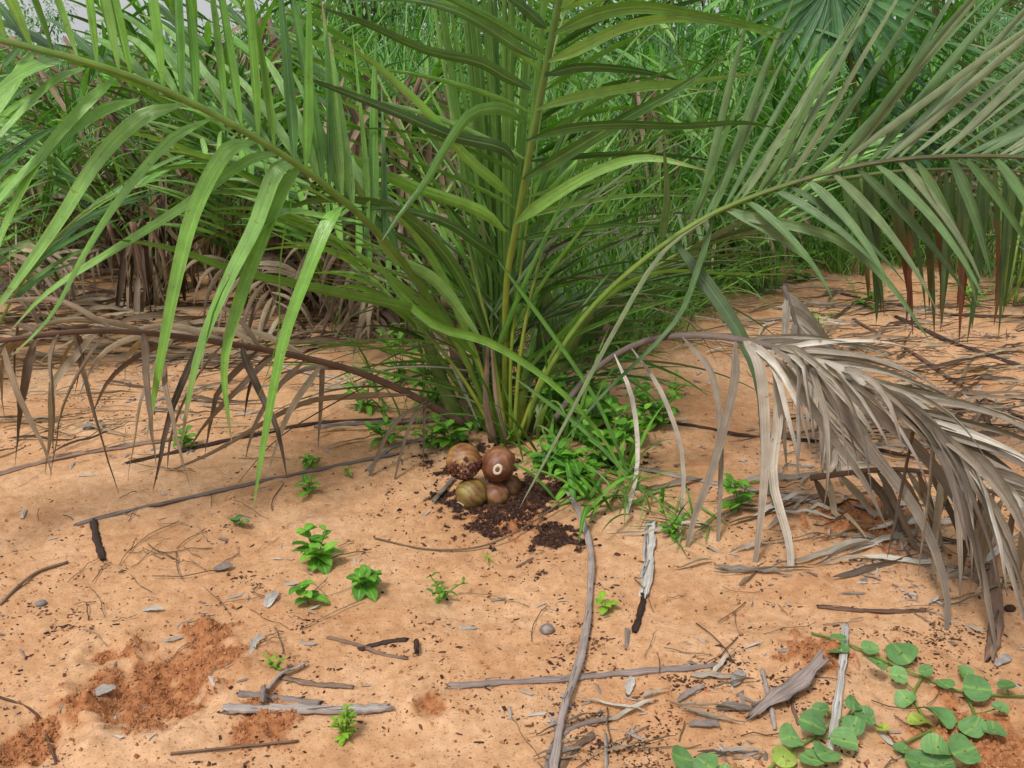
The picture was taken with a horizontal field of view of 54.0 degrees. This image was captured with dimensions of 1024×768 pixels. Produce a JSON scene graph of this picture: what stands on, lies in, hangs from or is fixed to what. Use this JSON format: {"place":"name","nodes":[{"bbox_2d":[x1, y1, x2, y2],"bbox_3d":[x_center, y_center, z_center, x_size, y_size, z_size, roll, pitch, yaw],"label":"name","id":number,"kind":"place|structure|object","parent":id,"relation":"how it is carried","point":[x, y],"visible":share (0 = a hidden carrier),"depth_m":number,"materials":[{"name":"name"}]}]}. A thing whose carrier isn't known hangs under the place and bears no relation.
{"place":"outdoors","nodes":[
{"label":"outdoors","id":0,"kind":"place"},
{"bbox_2d":[0,0,1021,44],"label":"sky","id":1,"kind":"structure","parent":0,"point":[203,6],"materials":[{"name":"white"}]},
{"bbox_2d":[0,45,1023,767],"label":"ground","id":2,"kind":"structure","parent":0,"point":[330,507],"depth_m":2.53,"materials":[{"name":"soil"}]},
{"bbox_2d":[0,0,80,112],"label":"bush","id":3,"kind":"object","parent":2,"relation":"on","point":[57,18],"visible":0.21,"depth_m":17.05,"materials":[{"name":"green plant"}]},
{"bbox_2d":[0,127,140,258],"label":"grass tussock","id":4,"kind":"object","parent":2,"relation":"on","point":[22,226],"depth_m":6.18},
{"bbox_2d":[0,22,169,323],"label":"palm","id":5,"kind":"object","parent":2,"relation":"on","point":[87,78],"visible":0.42,"depth_m":5.07,"materials":[{"name":"green plant"}]},
{"bbox_2d":[0,437,172,475],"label":"fallen stalk","id":6,"kind":"object","parent":2,"relation":"on","point":[67,455],"visible":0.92,"depth_m":3.31,"materials":[{"name":"brown wood"}]},
{"bbox_2d":[0,31,206,324],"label":"palm","id":7,"kind":"object","parent":2,"relation":"on","point":[61,240],"visible":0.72,"depth_m":3.96,"materials":[{"name":"green plant"}]},
{"bbox_2d":[0,36,225,267],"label":"dead palm skirt","id":8,"kind":"object","parent":2,"relation":"on","point":[112,117],"visible":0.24,"depth_m":5.66,"materials":[{"name":"brown plant"}]},
{"bbox_2d":[0,105,236,276],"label":"grass tussock","id":9,"kind":"object","parent":2,"relation":"on","point":[146,237],"depth_m":5.87,"materials":[{"name":"green plant"}]},
{"bbox_2d":[0,0,272,300],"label":"palm","id":10,"kind":"object","parent":2,"relation":"on","point":[60,181],"visible":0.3,"depth_m":5.44,"materials":[{"name":"green plant"}]},
{"bbox_2d":[106,218,179,314],"bbox_3d":[-1.799,-0.392,5.084,0.408,0.870,0.564,-14,23,-35],"label":"dead palm skirt","id":11,"kind":"object","parent":2,"relation":"on","point":[142,264],"visible":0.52,"depth_m":5.02,"materials":[{"name":"brown plant"}]},
{"bbox_2d":[0,240,434,379],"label":"dry leaf litter","id":12,"kind":"object","parent":2,"relation":"on","point":[98,307],"visible":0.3,"depth_m":4.75,"materials":[{"name":"plant"}]},
{"bbox_2d":[0,353,444,453],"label":"dry leaf litter","id":13,"kind":"object","parent":2,"relation":"on","point":[43,418],"visible":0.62,"depth_m":3.67,"materials":[{"name":"plant"}]},
{"bbox_2d":[145,18,308,298],"bbox_3d":[-1.426,-1.100,5.072,0.849,1.405,0.559,0,19,0],"label":"dead palm skirt","id":14,"kind":"object","parent":2,"relation":"on","point":[274,40],"visible":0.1,"depth_m":4.93,"materials":[{"name":"brown plant"}]},
{"bbox_2d":[95,0,360,199],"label":"palm","id":15,"kind":"object","parent":2,"relation":"on","point":[136,5],"visible":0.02,"depth_m":7.16,"materials":[{"name":"green plant"}]},
{"bbox_2d":[133,122,329,298],"bbox_3d":[-1.473,-0.804,5.317,1.042,1.134,0.629,0,19,0],"label":"dead palm skirt","id":16,"kind":"object","parent":2,"relation":"on","point":[172,237],"visible":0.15,"depth_m":5.31,"materials":[{"name":"brown plant"}]},
{"bbox_2d":[120,0,345,342],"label":"palm","id":17,"kind":"object","parent":2,"relation":"on","point":[291,267],"visible":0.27,"depth_m":4.66,"materials":[{"name":"green plant"}]},
{"bbox_2d":[170,739,298,754],"bbox_3d":[-0.539,0.707,1.960,0.241,0.018,0.008,-4,19,-12],"label":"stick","id":18,"kind":"object","parent":2,"relation":"on","point":[233,747],"visible":1,"depth_m":1.96,"materials":[{"name":"wood"}]},
{"bbox_2d":[74,452,399,525],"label":"fallen stalk","id":19,"kind":"object","parent":2,"relation":"on","point":[206,493],"visible":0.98,"depth_m":3.04,"materials":[{"name":"brown wood"}]},
{"bbox_2d":[124,417,393,463],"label":"fallen stalk","id":20,"kind":"object","parent":2,"relation":"on","point":[186,449],"visible":0.7,"depth_m":3.41,"materials":[{"name":"brown wood"}]},
{"bbox_2d":[52,0,483,357],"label":"palm","id":21,"kind":"object","parent":2,"relation":"on","point":[204,44],"visible":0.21,"depth_m":4.34,"materials":[{"name":"green plant"}]},
{"bbox_2d":[236,690,323,704],"bbox_3d":[-0.482,0.654,2.096,0.187,0.029,0.026,2,19,4],"label":"fallen stick","id":22,"kind":"object","parent":2,"relation":"on","point":[249,694],"visible":0.88,"depth_m":2.09,"materials":[{"name":"grey wood"}]},
{"bbox_2d":[217,703,394,714],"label":"fallen stalk","id":23,"kind":"object","parent":2,"relation":"on","point":[229,708],"visible":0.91,"depth_m":2.06,"materials":[{"name":"grey wood"}]},
{"bbox_2d":[288,579,329,604],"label":"weed","id":24,"kind":"object","parent":2,"relation":"on","point":[300,588],"visible":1,"depth_m":2.42,"materials":[{"name":"green plant"}]},
{"bbox_2d":[164,0,462,60],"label":"bush","id":25,"kind":"object","parent":2,"relation":"on","point":[372,17],"visible":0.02,"depth_m":14.91,"materials":[{"name":"green plant"}]},
{"bbox_2d":[292,523,341,574],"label":"weed","id":26,"kind":"object","parent":2,"relation":"on","point":[321,560],"visible":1,"depth_m":2.59,"materials":[{"name":"green plant"}]},
{"bbox_2d":[329,703,357,746],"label":"weed","id":27,"kind":"object","parent":2,"relation":"on","point":[343,727],"visible":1,"depth_m":1.98,"materials":[{"name":"green plant"}]},
{"bbox_2d":[238,0,479,106],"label":"bush","id":28,"kind":"object","parent":2,"relation":"on","point":[350,10],"visible":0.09,"depth_m":14.37,"materials":[{"name":"green plant"}]},
{"bbox_2d":[346,564,381,600],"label":"weed","id":29,"kind":"object","parent":2,"relation":"on","point":[366,578],"visible":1,"depth_m":2.48,"materials":[{"name":"green plant"}]},
{"bbox_2d":[289,74,481,338],"bbox_3d":[-0.517,-0.644,4.480,0.931,1.409,0.788,0,19,0],"label":"dead palm skirt","id":30,"kind":"object","parent":2,"relation":"on","point":[355,148],"visible":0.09,"depth_m":4.32,"materials":[{"name":"brown plant"}]},
{"bbox_2d":[364,405,413,447],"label":"weed","id":31,"kind":"object","parent":2,"relation":"on","point":[377,429],"visible":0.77,"depth_m":3.34,"materials":[{"name":"green plant"}]},
{"bbox_2d":[375,321,415,382],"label":"herb","id":32,"kind":"object","parent":2,"relation":"on","point":[398,343],"visible":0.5,"depth_m":3.90,"materials":[{"name":"green plant"}]},
{"bbox_2d":[333,305,473,423],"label":"grass tuft","id":33,"kind":"object","parent":2,"relation":"on","point":[394,401],"visible":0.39,"depth_m":3.59,"materials":[{"name":"plant"}]},
{"bbox_2d":[259,13,582,343],"bbox_3d":[-0.451,-0.875,4.983,1.731,1.774,1.626,0,19,0],"label":"palm","id":34,"kind":"object","parent":2,"relation":"on","point":[391,316],"visible":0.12,"depth_m":4.50,"materials":[{"name":"green plant"}]},
{"bbox_2d":[277,0,583,102],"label":"bush","id":35,"kind":"object","parent":2,"relation":"on","point":[399,2],"visible":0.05,"depth_m":14.19,"materials":[{"name":"green plant"}]},
{"bbox_2d":[430,414,473,447],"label":"herb","id":36,"kind":"object","parent":2,"relation":"on","point":[457,432],"visible":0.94,"depth_m":3.28,"materials":[{"name":"green plant"}]},
{"bbox_2d":[455,478,486,507],"bbox_3d":[-0.122,0.328,2.992,0.097,0.092,0.096,18,53,42],"label":"palm nut","id":37,"kind":"object","parent":2,"relation":"on","point":[471,492],"visible":0.95,"depth_m":2.96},
{"bbox_2d":[445,443,480,479],"bbox_3d":[-0.145,0.231,2.994,0.108,0.110,0.112,-1,63,-4],"label":"palm nut","id":38,"kind":"object","parent":37,"relation":"on","point":[463,461],"visible":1,"depth_m":2.96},
{"bbox_2d":[374,495,570,550],"bbox_3d":[-0.077,0.400,2.793,0.590,0.035,0.157,-7,20,-19],"label":"dry straw","id":39,"kind":"object","parent":2,"relation":"on","point":[536,519],"visible":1,"depth_m":2.74,"materials":[{"name":"brown plant"}]},
{"bbox_2d":[485,482,508,503],"bbox_3d":[-0.049,0.333,3.015,0.085,0.080,0.082,7,33,19],"label":"palm nut","id":40,"kind":"object","parent":2,"relation":"on","point":[498,492],"visible":0.76,"depth_m":2.98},
{"bbox_2d":[481,445,515,482],"bbox_3d":[-0.041,0.240,3.004,0.104,0.110,0.121,0,11,1],"label":"palm nut","id":41,"kind":"object","parent":40,"relation":"on","point":[498,462],"visible":1,"depth_m":2.96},
{"bbox_2d":[0,0,1023,657],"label":"young palm","id":42,"kind":"object","parent":2,"relation":"on","point":[820,376],"visible":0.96,"depth_m":2.74,"materials":[{"name":"green plant"}]},
{"bbox_2d":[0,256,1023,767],"bbox_3d":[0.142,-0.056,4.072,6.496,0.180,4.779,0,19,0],"label":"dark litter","id":43,"kind":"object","parent":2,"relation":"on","point":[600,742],"visible":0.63,"depth_m":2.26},
{"bbox_2d":[0,273,1023,767],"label":"pale litter","id":44,"kind":"object","parent":2,"relation":"on","point":[742,699],"visible":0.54,"depth_m":2.57,"materials":[{"name":"plant"}]},
{"bbox_2d":[0,497,1023,767],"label":"sand crumbs","id":45,"kind":"object","parent":2,"relation":"on","point":[146,723],"visible":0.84,"depth_m":2.11,"materials":[{"name":"sand"}]},
{"bbox_2d":[7,327,1018,767],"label":"straw litter","id":46,"kind":"object","parent":2,"relation":"on","point":[503,599],"visible":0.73,"depth_m":2.43,"materials":[{"name":"brown plant"}]},
{"bbox_2d":[381,422,648,601],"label":"humus crumbs","id":47,"kind":"object","parent":2,"relation":"on","point":[549,542],"visible":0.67,"depth_m":2.91,"materials":[{"name":"soil"}]},
{"bbox_2d":[416,323,627,462],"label":"grass tuft","id":48,"kind":"object","parent":2,"relation":"on","point":[539,414],"visible":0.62,"depth_m":3.26,"materials":[{"name":"plant"}]},
{"bbox_2d":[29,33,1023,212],"bbox_3d":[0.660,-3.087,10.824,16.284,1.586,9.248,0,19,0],"label":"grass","id":49,"kind":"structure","parent":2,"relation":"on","point":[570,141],"depth_m":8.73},
{"bbox_2d":[403,218,666,365],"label":"grass tussock","id":50,"kind":"object","parent":2,"relation":"on","point":[561,326],"depth_m":4.14,"materials":[{"name":"plant"}]},
{"bbox_2d":[526,434,571,473],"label":"herb","id":51,"kind":"object","parent":2,"relation":"on","point":[545,447],"visible":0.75,"depth_m":3.13,"materials":[{"name":"green plant"}]},
{"bbox_2d":[533,366,585,442],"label":"herb","id":52,"kind":"object","parent":2,"relation":"on","point":[559,422],"visible":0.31,"depth_m":3.36,"materials":[{"name":"green plant"}]},
{"bbox_2d":[548,490,594,767],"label":"fallen stalk","id":53,"kind":"object","parent":2,"relation":"on","point":[554,758],"visible":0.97,"depth_m":2.24,"materials":[{"name":"grey wood"}]},
{"bbox_2d":[550,446,606,497],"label":"herb","id":54,"kind":"object","parent":2,"relation":"on","point":[578,467],"visible":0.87,"depth_m":3.06,"materials":[{"name":"green plant"}]},
{"bbox_2d":[444,662,718,688],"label":"fallen stalk","id":55,"kind":"object","parent":2,"relation":"on","point":[582,676],"visible":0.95,"depth_m":2.17,"materials":[{"name":"grey wood"}]},
{"bbox_2d":[514,432,648,540],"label":"grass tuft","id":56,"kind":"object","parent":2,"relation":"on","point":[572,478],"visible":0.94,"depth_m":2.98,"materials":[{"name":"green plant"}]},
{"bbox_2d":[424,25,752,303],"bbox_3d":[0.178,-1.050,4.926,1.963,1.429,2.109,-12,22,-31],"label":"grass tussock","id":57,"kind":"object","parent":2,"relation":"on","point":[533,219],"depth_m":4.88,"materials":[{"name":"green plant"}]},
{"bbox_2d":[514,204,681,353],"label":"grass tussock","id":58,"kind":"object","parent":2,"relation":"on","point":[572,272],"depth_m":4.38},
{"bbox_2d":[453,98,752,295],"bbox_3d":[0.363,-0.891,5.103,1.755,1.091,1.811,-1,19,-3],"label":"grass tussock","id":59,"kind":"object","parent":2,"relation":"on","point":[577,209],"depth_m":5.00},
{"bbox_2d":[570,353,636,430],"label":"herb","id":60,"kind":"object","parent":2,"relation":"on","point":[596,418],"visible":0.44,"depth_m":3.46,"materials":[{"name":"green plant"}]},
{"bbox_2d":[564,403,643,465],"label":"herb","id":61,"kind":"object","parent":2,"relation":"on","point":[622,423],"visible":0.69,"depth_m":3.17,"materials":[{"name":"green plant"}]},
{"bbox_2d":[520,162,730,356],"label":"grass tussock","id":62,"kind":"object","parent":2,"relation":"on","point":[596,217],"depth_m":4.62,"materials":[{"name":"plant"}]},
{"bbox_2d":[507,0,747,85],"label":"bush","id":63,"kind":"object","parent":2,"relation":"on","point":[628,18],"visible":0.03,"depth_m":15.72,"materials":[{"name":"green plant"}]},
{"bbox_2d":[603,394,652,443],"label":"herb","id":64,"kind":"object","parent":2,"relation":"on","point":[607,398],"visible":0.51,"depth_m":3.31,"materials":[{"name":"green plant"}]},
{"bbox_2d":[483,23,776,270],"bbox_3d":[0.579,-1.259,5.488,2.109,1.429,1.963,13,23,33],"label":"grass tussock","id":65,"kind":"object","parent":2,"relation":"on","point":[638,133],"depth_m":5.27,"materials":[{"name":"green plant"}]},
{"bbox_2d":[566,406,699,489],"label":"grass tuft","id":66,"kind":"object","parent":2,"relation":"on","point":[631,458],"visible":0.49,"depth_m":3.16,"materials":[{"name":"green plant"}]},
{"bbox_2d":[518,202,749,368],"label":"grass tussock","id":67,"kind":"object","parent":2,"relation":"on","point":[625,336],"depth_m":4.31,"materials":[{"name":"plant"}]},
{"bbox_2d":[526,646,761,759],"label":"dry leaf litter","id":68,"kind":"object","parent":2,"relation":"on","point":[713,673],"visible":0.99,"depth_m":2.05,"materials":[{"name":"plant"}]},
{"bbox_2d":[521,0,769,198],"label":"palm","id":69,"kind":"object","parent":2,"relation":"on","point":[711,41],"visible":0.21,"depth_m":6.49,"materials":[{"name":"green plant"}]},
{"bbox_2d":[639,519,655,597],"bbox_3d":[0.360,0.462,2.674,0.042,0.030,0.436,3,19,9],"label":"bark strip","id":70,"kind":"object","parent":2,"relation":"on","point":[647,568],"visible":1,"depth_m":2.66,"materials":[{"name":"wood"}]},
{"bbox_2d":[624,377,682,430],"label":"weed","id":71,"kind":"object","parent":2,"relation":"on","point":[642,396],"visible":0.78,"depth_m":3.48,"materials":[{"name":"green plant"}]},
{"bbox_2d":[583,439,728,533],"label":"grass tuft","id":72,"kind":"object","parent":2,"relation":"on","point":[628,488],"visible":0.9,"depth_m":2.92,"materials":[{"name":"plant"}]},
{"bbox_2d":[617,75,703,231],"bbox_3d":[0.813,-1.106,5.474,0.755,1.106,0.559,-17,25,-40],"label":"dead palm skirt","id":73,"kind":"object","parent":2,"relation":"on","point":[637,99],"visible":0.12,"depth_m":5.30,"materials":[{"name":"brown plant"}]},
{"bbox_2d":[532,189,804,369],"bbox_3d":[0.654,-0.559,4.543,1.268,0.788,1.308,10,21,26],"label":"grass tussock","id":74,"kind":"object","parent":2,"relation":"on","point":[656,324],"depth_m":4.56,"materials":[{"name":"plant"}]},
{"bbox_2d":[529,53,814,287],"bbox_3d":[0.781,-1.080,5.234,1.717,1.250,1.846,-11,22,-29],"label":"grass tussock","id":75,"kind":"object","parent":2,"relation":"on","point":[679,185],"depth_m":5.12,"materials":[{"name":"green plant"}]},
{"bbox_2d":[520,129,830,323],"bbox_3d":[0.724,-0.767,4.881,1.610,0.970,1.560,-5,20,-14],"label":"grass tussock","id":76,"kind":"object","parent":2,"relation":"on","point":[627,214],"depth_m":4.87,"materials":[{"name":"plant"}]},
{"bbox_2d":[577,157,806,327],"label":"grass tussock","id":77,"kind":"object","parent":2,"relation":"on","point":[690,277],"depth_m":4.92,"materials":[{"name":"plant"}]},
{"bbox_2d":[544,10,842,222],"bbox_3d":[0.970,-1.514,6.120,1.928,1.491,2.097,-16,25,-39],"label":"grass tussock","id":78,"kind":"object","parent":2,"relation":"on","point":[695,72],"depth_m":6.02,"materials":[{"name":"green plant"}]},
{"bbox_2d":[515,249,873,355],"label":"dry leaf litter","id":79,"kind":"object","parent":2,"relation":"on","point":[779,319],"visible":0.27,"depth_m":4.88,"materials":[{"name":"plant"}]},
{"bbox_2d":[672,745,742,767],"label":"creeping vine","id":80,"kind":"object","parent":2,"relation":"on","point":[682,757],"visible":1,"depth_m":1.88,"materials":[{"name":"green plant"}]},
{"bbox_2d":[612,96,852,292],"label":"grass tussock","id":81,"kind":"object","parent":2,"relation":"on","point":[727,224],"depth_m":5.43,"materials":[{"name":"plant"}]},
{"bbox_2d":[722,473,757,511],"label":"weed","id":82,"kind":"object","parent":2,"relation":"on","point":[746,496],"visible":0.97,"depth_m":2.87,"materials":[{"name":"green plant"}]},
{"bbox_2d":[632,465,864,509],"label":"fallen stalk","id":83,"kind":"object","parent":2,"relation":"on","point":[671,474],"visible":0.52,"depth_m":3.08,"materials":[{"name":"grey wood"}]},
{"bbox_2d":[624,0,914,88],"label":"bush","id":84,"kind":"object","parent":2,"relation":"on","point":[744,7],"visible":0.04,"depth_m":13.83,"materials":[{"name":"green plant"}]},
{"bbox_2d":[604,6,940,293],"bbox_3d":[1.107,-1.111,4.940,1.411,1.451,1.789,0,19,0],"label":"palm","id":85,"kind":"object","parent":2,"relation":"on","point":[805,187],"visible":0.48,"depth_m":4.98,"materials":[{"name":"green plant"}]},
{"bbox_2d":[714,192,846,297],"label":"grass tussock","id":86,"kind":"object","parent":2,"relation":"on","point":[767,281],"depth_m":5.26,"materials":[{"name":"plant"}]},
{"bbox_2d":[605,0,965,287],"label":"palm","id":87,"kind":"object","parent":2,"relation":"on","point":[870,104],"visible":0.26,"depth_m":5.59,"materials":[{"name":"green plant"}]},
{"bbox_2d":[617,0,958,208],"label":"grass tussock","id":88,"kind":"object","parent":2,"relation":"on","point":[750,90],"depth_m":6.39,"materials":[{"name":"green plant"}]},
{"bbox_2d":[745,648,831,719],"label":"dead leaf","id":89,"kind":"object","parent":2,"relation":"on","point":[795,683],"visible":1,"depth_m":2.07,"materials":[{"name":"grey wood"}]},
{"bbox_2d":[710,143,893,283],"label":"grass tussock","id":90,"kind":"object","parent":2,"relation":"on","point":[803,235],"depth_m":5.77,"materials":[{"name":"plant"}]},
{"bbox_2d":[609,434,1021,604],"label":"dry leaf litter","id":91,"kind":"object","parent":2,"relation":"on","point":[838,547],"visible":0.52,"depth_m":2.71,"materials":[{"name":"plant"}]},
{"bbox_2d":[665,6,982,219],"bbox_3d":[2.122,-1.835,6.840,2.143,1.656,2.330,-2,19,-5],"label":"grass tussock","id":92,"kind":"object","parent":2,"relation":"on","point":[797,85],"depth_m":6.79,"materials":[{"name":"green plant"}]},
{"bbox_2d":[767,695,888,767],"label":"creeping vine","id":93,"kind":"object","parent":2,"relation":"on","point":[852,727],"visible":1,"depth_m":1.93,"materials":[{"name":"green plant"}]},
{"bbox_2d":[827,623,848,749],"bbox_3d":[0.691,0.624,2.116,0.022,0.017,0.485,7,20,19],"label":"bark strip","id":94,"kind":"object","parent":2,"relation":"on","point":[837,704],"visible":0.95,"depth_m":2.08,"materials":[{"name":"wood"}]},
{"bbox_2d":[747,0,936,275],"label":"fan palm","id":95,"kind":"object","parent":2,"relation":"on","point":[813,14],"visible":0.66,"depth_m":5.19,"materials":[{"name":"green plant"}]},
{"bbox_2d":[787,172,935,283],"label":"grass tussock","id":96,"kind":"object","parent":2,"relation":"on","point":[841,257],"depth_m":5.64,"materials":[{"name":"plant"}]},
{"bbox_2d":[816,604,926,613],"bbox_3d":[0.865,0.541,2.412,0.265,0.017,0.025,2,19,5],"label":"fallen stick","id":97,"kind":"object","parent":2,"relation":"on","point":[864,610],"visible":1,"depth_m":2.41,"materials":[{"name":"brown wood"}]},
{"bbox_2d":[727,279,1023,455],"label":"dry leaf litter","id":98,"kind":"object","parent":2,"relation":"on","point":[978,393],"visible":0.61,"depth_m":4.32,"materials":[{"name":"plant"}]},
{"bbox_2d":[782,96,986,259],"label":"grass tussock","id":99,"kind":"object","parent":2,"relation":"on","point":[889,165],"depth_m":6.16,"materials":[{"name":"green plant"}]},
{"bbox_2d":[787,0,1023,184],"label":"grass tussock","id":100,"kind":"object","parent":2,"relation":"on","point":[901,67],"depth_m":7.51,"materials":[{"name":"green plant"}]},
{"bbox_2d":[798,0,1023,253],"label":"palm","id":101,"kind":"object","parent":2,"relation":"on","point":[905,103],"visible":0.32,"depth_m":5.79,"materials":[{"name":"green plant"}]},
{"bbox_2d":[811,632,1023,767],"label":"creeping vine","id":102,"kind":"object","parent":2,"relation":"on","point":[961,747],"visible":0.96,"depth_m":2.01,"materials":[{"name":"green plant"}]},
{"bbox_2d":[844,165,990,272],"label":"grass tussock","id":103,"kind":"object","parent":2,"relation":"on","point":[896,254],"depth_m":5.93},
{"bbox_2d":[885,163,1023,281],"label":"grass tussock","id":104,"kind":"object","parent":2,"relation":"on","point":[984,269],"depth_m":5.72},
{"bbox_2d":[894,315,1021,367],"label":"fallen stalk","id":105,"kind":"object","parent":2,"relation":"on","point":[942,338],"visible":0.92,"depth_m":4.44,"materials":[{"name":"brown wood"}]},
{"bbox_2d":[920,0,1023,305],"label":"palm","id":106,"kind":"object","parent":2,"relation":"on","point":[970,147],"visible":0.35,"depth_m":5.08,"materials":[{"name":"green plant"}]},
{"bbox_2d":[984,536,1003,662],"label":"fallen stalk","id":107,"kind":"object","parent":2,"relation":"on","point":[997,610],"visible":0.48,"depth_m":2.37,"materials":[{"name":"grey wood"}]},
{"bbox_2d":[0,0,1023,204],"bbox_3d":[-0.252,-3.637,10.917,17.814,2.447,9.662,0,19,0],"label":"grass","id":108,"kind":"structure","parent":0,"point":[385,55],"depth_m":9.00,"materials":[{"name":"green plant"}]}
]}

